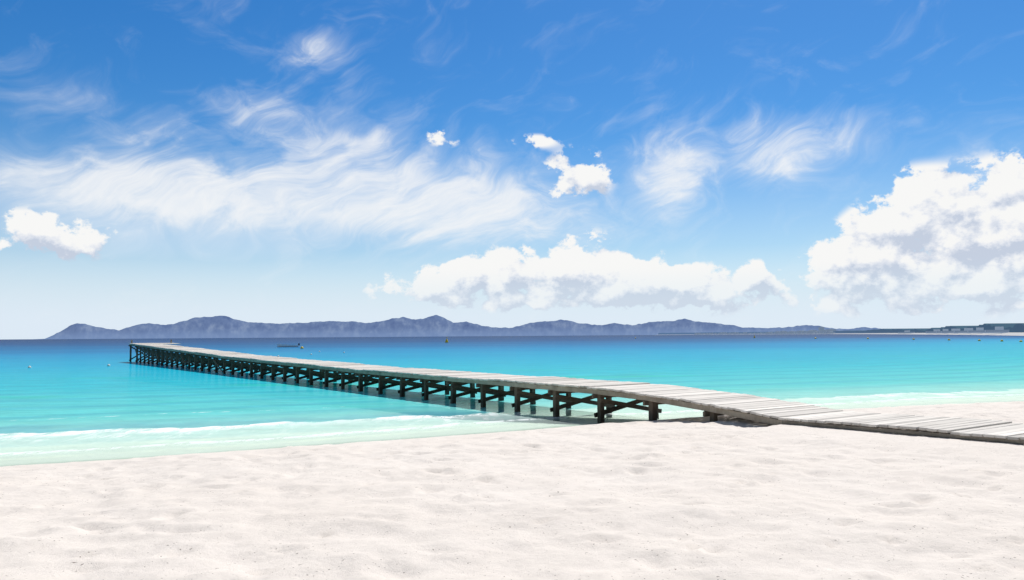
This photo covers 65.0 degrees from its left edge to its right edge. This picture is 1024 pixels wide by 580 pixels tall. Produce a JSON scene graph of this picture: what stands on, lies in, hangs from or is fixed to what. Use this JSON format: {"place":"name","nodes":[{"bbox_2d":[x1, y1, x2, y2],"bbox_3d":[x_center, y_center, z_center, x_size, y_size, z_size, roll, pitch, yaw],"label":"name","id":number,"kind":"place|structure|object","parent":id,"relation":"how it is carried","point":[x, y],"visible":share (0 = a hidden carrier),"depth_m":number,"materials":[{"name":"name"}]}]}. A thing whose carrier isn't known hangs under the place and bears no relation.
{"place":"outdoors","nodes":[
{"label":"outdoors","id":0,"kind":"place"},
{"bbox_2d":[45,315,879,338],"bbox_3d":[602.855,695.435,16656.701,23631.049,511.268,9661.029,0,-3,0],"label":"mountains","id":1,"kind":"structure","parent":0,"point":[229,327],"depth_m":15911.71,"materials":[{"name":"grey stone"}]},
{"bbox_2d":[0,392,1023,579],"bbox_3d":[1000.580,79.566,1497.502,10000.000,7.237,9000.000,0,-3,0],"label":"sand ground","id":2,"kind":"structure","parent":0,"point":[674,494],"depth_m":7.75,"materials":[{"name":"white sand"}]},
{"bbox_2d":[0,334,1023,454],"bbox_3d":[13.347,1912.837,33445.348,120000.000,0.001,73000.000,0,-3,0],"label":"sea water","id":3,"kind":"structure","parent":0,"point":[67,391],"depth_m":39.33,"materials":[{"name":"teal liquid"}]},
{"bbox_2d":[277,343,299,346],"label":"boat","id":4,"kind":"object","parent":3,"relation":"on","point":[281,345],"visible":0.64,"depth_m":166.95,"materials":[{"name":"paint"}]},
{"bbox_2d":[128,340,1023,443],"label":"pier","id":5,"kind":"structure","parent":3,"relation":"in","point":[713,404],"depth_m":19.80,"materials":[{"name":"grey wood"}]},
{"bbox_2d":[0,0,1023,339],"label":"sky","id":6,"kind":"structure","parent":0,"point":[836,164],"materials":[{"name":"blue"}]},
{"bbox_2d":[658,323,1023,335],"bbox_3d":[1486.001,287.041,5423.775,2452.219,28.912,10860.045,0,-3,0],"label":"coast","id":7,"kind":"structure","parent":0,"point":[1015,329],"depth_m":1050.21},
{"bbox_2d":[694,327,1008,334],"bbox_3d":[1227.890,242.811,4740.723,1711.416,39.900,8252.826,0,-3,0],"label":"trees","id":8,"kind":"object","parent":7,"relation":"on","point":[821,330],"visible":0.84,"depth_m":1392.60,"materials":[{"name":"green plant"}]}
]}

